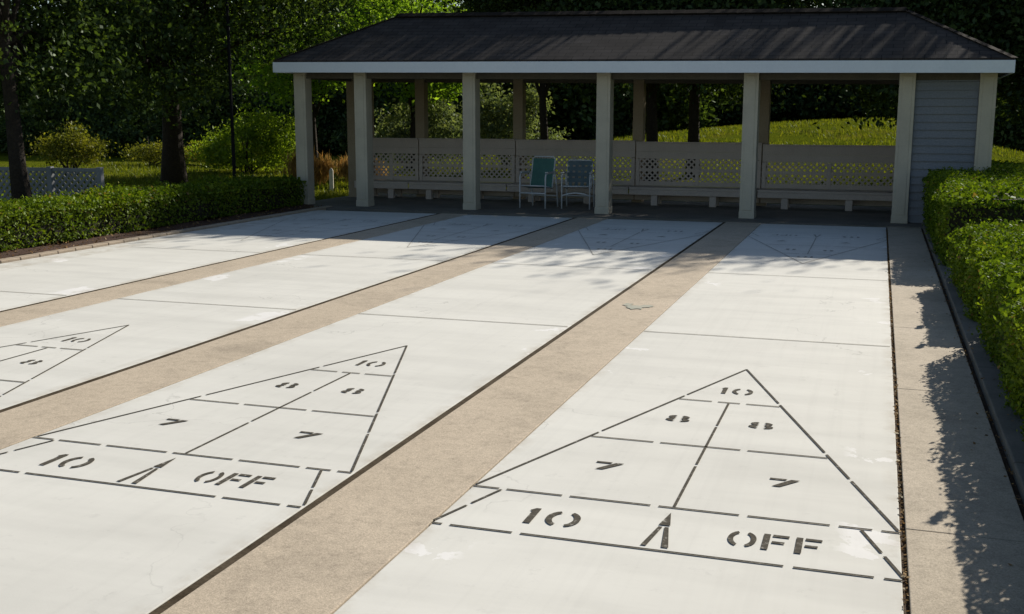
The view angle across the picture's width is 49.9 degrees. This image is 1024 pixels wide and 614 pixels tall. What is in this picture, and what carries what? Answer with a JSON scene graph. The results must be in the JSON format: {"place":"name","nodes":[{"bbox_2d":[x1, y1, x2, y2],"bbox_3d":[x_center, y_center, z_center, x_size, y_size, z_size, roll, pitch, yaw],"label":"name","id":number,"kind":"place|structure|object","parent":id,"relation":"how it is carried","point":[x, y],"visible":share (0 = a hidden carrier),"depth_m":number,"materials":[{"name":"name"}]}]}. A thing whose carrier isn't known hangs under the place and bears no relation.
{"place":"outdoors","nodes":[
{"label":"outdoors","id":0,"kind":"place"},
{"bbox_2d":[0,214,436,311],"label":"expansion joint","id":1,"kind":"object","parent":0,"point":[195,268],"visible":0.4,"depth_m":11.89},
{"bbox_2d":[10,0,833,24],"label":"sky","id":2,"kind":"structure","parent":0,"point":[11,0],"materials":[{"name":"white"}]},
{"bbox_2d":[0,117,1023,256],"bbox_3d":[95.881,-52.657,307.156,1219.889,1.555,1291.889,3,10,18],"label":"ground","id":3,"kind":"structure","parent":0,"point":[32,160],"depth_m":34.54,"materials":[{"name":"green plant"}]},
{"bbox_2d":[0,86,40,150],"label":"evergreen shrub","id":4,"kind":"object","parent":3,"relation":"on","point":[2,119],"visible":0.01,"depth_m":49.46,"materials":[{"name":"green plant"}]},
{"bbox_2d":[21,40,49,102],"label":"woodland tree","id":5,"kind":"object","parent":3,"relation":"on","point":[31,67],"visible":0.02,"depth_m":58.42,"materials":[{"name":"green plant"}]},
{"bbox_2d":[0,84,93,154],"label":"evergreen shrub","id":6,"kind":"object","parent":3,"relation":"on","point":[28,130],"visible":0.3,"depth_m":47.35,"materials":[{"name":"green plant"}]},
{"bbox_2d":[0,166,104,200],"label":"lattice fence","id":7,"kind":"object","parent":3,"relation":"on","point":[51,175],"visible":0.52,"depth_m":18.41,"materials":[{"name":"paint"}]},
{"bbox_2d":[25,119,120,175],"bbox_3d":[-12.326,-4.419,30.628,2.828,1.592,1.768,3,10,18],"label":"shrub","id":8,"kind":"object","parent":3,"relation":"on","point":[80,147],"visible":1,"depth_m":30.38,"materials":[{"name":"green plant"}]},
{"bbox_2d":[27,49,184,107],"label":"woodland tree","id":9,"kind":"object","parent":3,"relation":"on","point":[105,64],"visible":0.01,"depth_m":54.52,"materials":[{"name":"green plant"}]},
{"bbox_2d":[0,0,212,201],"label":"shade tree","id":10,"kind":"object","parent":3,"relation":"on","point":[16,89],"visible":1,"depth_m":18.19,"materials":[{"name":"green plant"}]},
{"bbox_2d":[58,79,161,156],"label":"evergreen shrub","id":11,"kind":"object","parent":3,"relation":"on","point":[106,128],"visible":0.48,"depth_m":44.73,"materials":[{"name":"green plant"}]},
{"bbox_2d":[0,204,321,258],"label":"mulch bed","id":12,"kind":"object","parent":3,"relation":"on","point":[109,237],"visible":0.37,"depth_m":15.55,"materials":[{"name":"brown plant"}]},
{"bbox_2d":[0,172,306,251],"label":"hedge","id":13,"kind":"object","parent":12,"relation":"on","point":[38,220],"visible":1,"depth_m":15.69,"materials":[{"name":"green plant"}]},
{"bbox_2d":[114,136,262,166],"bbox_3d":[-10.709,-4.954,36.737,5.776,1.454,2.043,2,10,10],"label":"shrub","id":14,"kind":"object","parent":3,"relation":"on","point":[147,155],"visible":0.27,"depth_m":36.96,"materials":[{"name":"green plant"}]},
{"bbox_2d":[118,67,286,156],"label":"evergreen shrub","id":15,"kind":"object","parent":3,"relation":"on","point":[156,133],"visible":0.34,"depth_m":43.51,"materials":[{"name":"green plant"}]},
{"bbox_2d":[22,0,395,185],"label":"shade tree","id":16,"kind":"object","parent":3,"relation":"on","point":[188,39],"visible":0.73,"depth_m":22.86,"materials":[{"name":"green plant"}]},
{"bbox_2d":[0,161,441,199],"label":"lawn grass","id":17,"kind":"structure","parent":3,"relation":"on","point":[192,168],"depth_m":30.76,"materials":[{"name":"green plant"}]},
{"bbox_2d":[225,0,235,177],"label":"lamp post","id":18,"kind":"object","parent":3,"relation":"on","point":[231,98],"visible":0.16,"depth_m":21.83,"materials":[{"name":"black metal"}]},
{"bbox_2d":[183,97,295,172],"bbox_3d":[-7.891,-5.100,32.692,4.361,2.247,2.690,3,10,18],"label":"shrub","id":19,"kind":"object","parent":3,"relation":"on","point":[257,135],"visible":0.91,"depth_m":32.41,"materials":[{"name":"green plant"}]},
{"bbox_2d":[180,10,334,111],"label":"woodland tree","id":20,"kind":"object","parent":3,"relation":"on","point":[235,69],"visible":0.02,"depth_m":49.79,"materials":[{"name":"green plant"}]},
{"bbox_2d":[275,143,338,184],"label":"ornamental grass","id":21,"kind":"object","parent":3,"relation":"on","point":[322,167],"depth_m":27.16,"materials":[{"name":"brown plant"}]},
{"bbox_2d":[239,81,380,154],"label":"evergreen shrub","id":22,"kind":"object","parent":3,"relation":"on","point":[328,109],"visible":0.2,"depth_m":44.28,"materials":[{"name":"green plant"}]},
{"bbox_2d":[213,0,410,157],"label":"shade tree","id":23,"kind":"object","parent":3,"relation":"on","point":[276,85],"visible":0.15,"depth_m":31.37,"materials":[{"name":"green plant"}]},
{"bbox_2d":[329,168,333,190],"bbox_3d":[-4.110,-2.910,25.014,0.090,0.530,0.060,0,10,-2],"label":"garden stake","id":24,"kind":"object","parent":3,"relation":"on","point":[331,182],"visible":0.87,"depth_m":24.99,"materials":[{"name":"paint"}]},
{"bbox_2d":[278,82,393,118],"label":"woodland tree","id":25,"kind":"object","parent":3,"relation":"on","point":[345,93],"visible":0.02,"depth_m":45.35,"materials":[{"name":"green plant"}]},
{"bbox_2d":[331,155,393,182],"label":"ornamental grass","id":26,"kind":"object","parent":3,"relation":"on","point":[343,169],"depth_m":26.44,"materials":[{"name":"brown plant"}]},
{"bbox_2d":[288,0,455,27],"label":"woodland tree","id":27,"kind":"object","parent":3,"relation":"on","point":[403,8],"visible":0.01,"depth_m":53.84,"materials":[{"name":"green plant"}]},
{"bbox_2d":[319,83,457,155],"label":"evergreen shrub","id":28,"kind":"object","parent":3,"relation":"on","point":[342,131],"visible":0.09,"depth_m":43.70,"materials":[{"name":"green plant"}]},
{"bbox_2d":[334,0,480,170],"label":"shade tree","id":29,"kind":"object","parent":3,"relation":"on","point":[455,89],"visible":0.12,"depth_m":31.09,"materials":[{"name":"green plant"}]},
{"bbox_2d":[374,94,462,169],"bbox_3d":[-2.709,-5.347,32.681,3.980,2.535,2.727,-1,10,-5],"label":"shrub","id":30,"kind":"object","parent":3,"relation":"on","point":[395,130],"visible":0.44,"depth_m":32.46,"materials":[{"name":"green plant"}]},
{"bbox_2d":[432,83,539,147],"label":"evergreen shrub","id":31,"kind":"object","parent":3,"relation":"on","point":[460,107],"visible":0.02,"depth_m":43.05,"materials":[{"name":"green plant"}]},
{"bbox_2d":[452,83,573,168],"bbox_3d":[0.120,-5.169,31.201,3.422,2.702,2.206,3,10,18],"label":"shrub","id":32,"kind":"object","parent":3,"relation":"on","point":[499,111],"visible":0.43,"depth_m":30.98,"materials":[{"name":"green plant"}]},
{"bbox_2d":[423,0,617,157],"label":"shade tree","id":33,"kind":"object","parent":3,"relation":"on","point":[541,88],"visible":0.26,"depth_m":26.78,"materials":[{"name":"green plant"}]},
{"bbox_2d":[432,0,617,114],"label":"shade tree","id":34,"kind":"object","parent":3,"relation":"on","point":[551,86],"visible":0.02,"depth_m":43.26,"materials":[{"name":"green plant"}]},
{"bbox_2d":[397,0,662,139],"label":"woodland tree","id":35,"kind":"object","parent":3,"relation":"on","point":[582,116],"visible":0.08,"depth_m":44.36,"materials":[{"name":"green plant"}]},
{"bbox_2d":[550,93,632,139],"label":"evergreen shrub","id":36,"kind":"object","parent":3,"relation":"on","point":[623,130],"visible":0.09,"depth_m":46.95,"materials":[{"name":"green plant"}]},
{"bbox_2d":[273,7,1017,228],"bbox_3d":[2.042,-3.493,19.492,12.289,3.587,3.726,4,11,19],"label":"picnic shelter","id":37,"kind":"object","parent":3,"relation":"on","point":[945,78],"visible":0.88,"depth_m":18.30,"materials":[{"name":"paint"}]},
{"bbox_2d":[354,138,418,197],"bbox_3d":[-2.529,-2.815,22.228,1.211,1.180,0.590,4,11,19],"label":"lattice bench","id":38,"kind":"object","parent":37,"relation":"on","point":[391,185],"visible":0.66,"depth_m":22.34,"materials":[{"name":"paint"}]},
{"bbox_2d":[409,138,515,198],"bbox_3d":[-0.985,-2.720,21.685,2.071,1.180,0.590,4,11,19],"label":"lattice bench","id":39,"kind":"object","parent":37,"relation":"on","point":[430,186],"visible":0.71,"depth_m":21.77,"materials":[{"name":"paint"}]},
{"bbox_2d":[519,156,558,208],"bbox_3d":[0.488,-2.252,19.796,0.548,0.915,0.577,5,11,26],"label":"lawn chair","id":40,"kind":"object","parent":37,"relation":"on","point":[542,174],"visible":1,"depth_m":19.88,"materials":[{"name":"teal fabric"}]},
{"bbox_2d":[507,139,635,203],"bbox_3d":[1.121,-2.584,20.946,2.401,1.170,0.590,4,11,19],"label":"lattice bench","id":41,"kind":"object","parent":37,"relation":"on","point":[582,149],"visible":0.73,"depth_m":21.05,"materials":[{"name":"paint"}]},
{"bbox_2d":[561,159,594,208],"bbox_3d":[1.185,-2.199,19.668,0.548,0.855,0.577,2,10,12],"label":"lawn chair","id":42,"kind":"object","parent":37,"relation":"on","point":[577,169],"visible":1,"depth_m":19.77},
{"bbox_2d":[629,142,761,206],"bbox_3d":[3.353,-2.436,20.163,2.341,1.150,0.590,4,11,19],"label":"lattice bench","id":43,"kind":"object","parent":37,"relation":"on","point":[712,193],"visible":0.92,"depth_m":20.32,"materials":[{"name":"paint"}]},
{"bbox_2d":[757,144,894,210],"bbox_3d":[5.571,-2.284,19.387,2.371,1.120,0.590,4,11,19],"label":"lattice bench","id":44,"kind":"object","parent":37,"relation":"on","point":[785,195],"visible":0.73,"depth_m":19.50,"materials":[{"name":"paint"}]},
{"bbox_2d":[494,0,799,180],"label":"shade tree","id":45,"kind":"object","parent":3,"relation":"on","point":[651,96],"visible":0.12,"depth_m":25.32,"materials":[{"name":"green plant"}]},
{"bbox_2d":[614,83,730,133],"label":"woodland tree","id":46,"kind":"object","parent":3,"relation":"on","point":[672,114],"visible":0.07,"depth_m":48.90,"materials":[{"name":"green plant"}]},
{"bbox_2d":[563,0,872,177],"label":"shade tree","id":47,"kind":"object","parent":3,"relation":"on","point":[694,124],"visible":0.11,"depth_m":27.52,"materials":[{"name":"green plant"}]},
{"bbox_2d":[658,84,790,130],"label":"woodland tree","id":48,"kind":"object","parent":3,"relation":"on","point":[725,117],"visible":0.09,"depth_m":55.74,"materials":[{"name":"green plant"}]},
{"bbox_2d":[732,84,863,124],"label":"woodland tree","id":49,"kind":"object","parent":3,"relation":"on","point":[803,108],"visible":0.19,"depth_m":58.08,"materials":[{"name":"green plant"}]},
{"bbox_2d":[816,84,869,118],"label":"woodland tree","id":50,"kind":"object","parent":3,"relation":"on","point":[834,92],"visible":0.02,"depth_m":58.62,"materials":[{"name":"green plant"}]},
{"bbox_2d":[835,84,897,119],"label":"woodland tree","id":51,"kind":"object","parent":3,"relation":"on","point":[861,108],"visible":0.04,"depth_m":56.04,"materials":[{"name":"green plant"}]},
{"bbox_2d":[783,0,1023,130],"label":"shade tree","id":52,"kind":"object","parent":3,"relation":"on","point":[942,13],"visible":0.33,"depth_m":24.27,"materials":[{"name":"green plant"}]},
{"bbox_2d":[886,228,1023,613],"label":"joint bed","id":53,"kind":"object","parent":3,"relation":"on","point":[906,607],"depth_m":5.71,"materials":[{"name":"soil"}]},
{"bbox_2d":[0,206,331,263],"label":"brick edging","id":54,"kind":"object","parent":53,"relation":"on","point":[60,251],"visible":0.46,"depth_m":14.93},
{"bbox_2d":[0,210,433,310],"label":"shuffleboard court","id":55,"kind":"object","parent":53,"relation":"on","point":[35,280],"visible":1,"depth_m":13.32,"materials":[{"name":"paint"}]},
{"bbox_2d":[0,213,467,326],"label":"concrete strip","id":56,"kind":"object","parent":53,"relation":"on","point":[22,314],"visible":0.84,"depth_m":11.48,"materials":[{"name":"beige concrete"}]},
{"bbox_2d":[0,215,571,409],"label":"shuffleboard court","id":57,"kind":"object","parent":53,"relation":"on","point":[43,355],"visible":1,"depth_m":9.69,"materials":[{"name":"paint"}]},
{"bbox_2d":[0,218,574,412],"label":"expansion joint","id":58,"kind":"object","parent":53,"relation":"on","point":[97,378],"visible":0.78,"depth_m":8.32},
{"bbox_2d":[0,217,607,449],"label":"concrete strip","id":59,"kind":"object","parent":53,"relation":"on","point":[19,424],"visible":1,"depth_m":7.87,"materials":[{"name":"beige concrete"}]},
{"bbox_2d":[0,219,721,613],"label":"shuffleboard court","id":60,"kind":"object","parent":53,"relation":"on","point":[148,503],"visible":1,"depth_m":5.86,"materials":[{"name":"paint"}]},
{"bbox_2d":[149,222,725,613],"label":"expansion joint","id":61,"kind":"object","parent":53,"relation":"on","point":[166,605],"visible":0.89,"depth_m":5.12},
{"bbox_2d":[161,222,760,613],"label":"concrete strip","id":62,"kind":"object","parent":53,"relation":"on","point":[334,552],"visible":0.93,"depth_m":5.12,"materials":[{"name":"beige concrete"}]},
{"bbox_2d":[21,230,1023,611],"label":"leaf litter","id":63,"kind":"object","parent":53,"relation":"on","point":[899,422],"visible":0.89,"depth_m":5.86,"materials":[{"name":"plant"}]},
{"bbox_2d":[333,224,903,613],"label":"shuffleboard court","id":64,"kind":"object","parent":53,"relation":"on","point":[719,437],"visible":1,"depth_m":5.12,"materials":[{"name":"paint"}]},
{"bbox_2d":[888,227,1023,613],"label":"walkway","id":65,"kind":"structure","parent":53,"relation":"on","point":[964,526],"depth_m":5.21,"materials":[{"name":"concrete"}]},
{"bbox_2d":[921,221,1023,503],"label":"kerb","id":66,"kind":"structure","parent":3,"relation":"on","point":[1007,427],"depth_m":6.71,"materials":[{"name":"concrete"}]},
{"bbox_2d":[921,0,1023,133],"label":"shade tree","id":67,"kind":"object","parent":3,"relation":"on","point":[1019,72],"visible":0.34,"depth_m":23.93,"materials":[{"name":"green plant"}]},
{"bbox_2d":[993,91,1023,151],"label":"evergreen shrub","id":68,"kind":"object","parent":3,"relation":"on","point":[1005,135],"visible":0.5,"depth_m":40.20,"materials":[{"name":"green plant"}]},
{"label":"mulch bed","id":69,"kind":"structure","parent":3,"relation":"on","visible":0},
{"bbox_2d":[921,159,1023,266],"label":"hedge","id":70,"kind":"object","parent":69,"relation":"on","point":[954,200],"visible":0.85,"depth_m":12.27,"materials":[{"name":"green plant"}]},
{"bbox_2d":[944,216,1023,321],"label":"hedge","id":71,"kind":"object","parent":69,"relation":"on","point":[974,243],"visible":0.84,"depth_m":9.43,"materials":[{"name":"green plant"}]},
{"bbox_2d":[971,254,1023,441],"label":"hedge","id":72,"kind":"object","parent":69,"relation":"on","point":[1002,321],"visible":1,"depth_m":6.80,"materials":[{"name":"green plant"}]}
]}

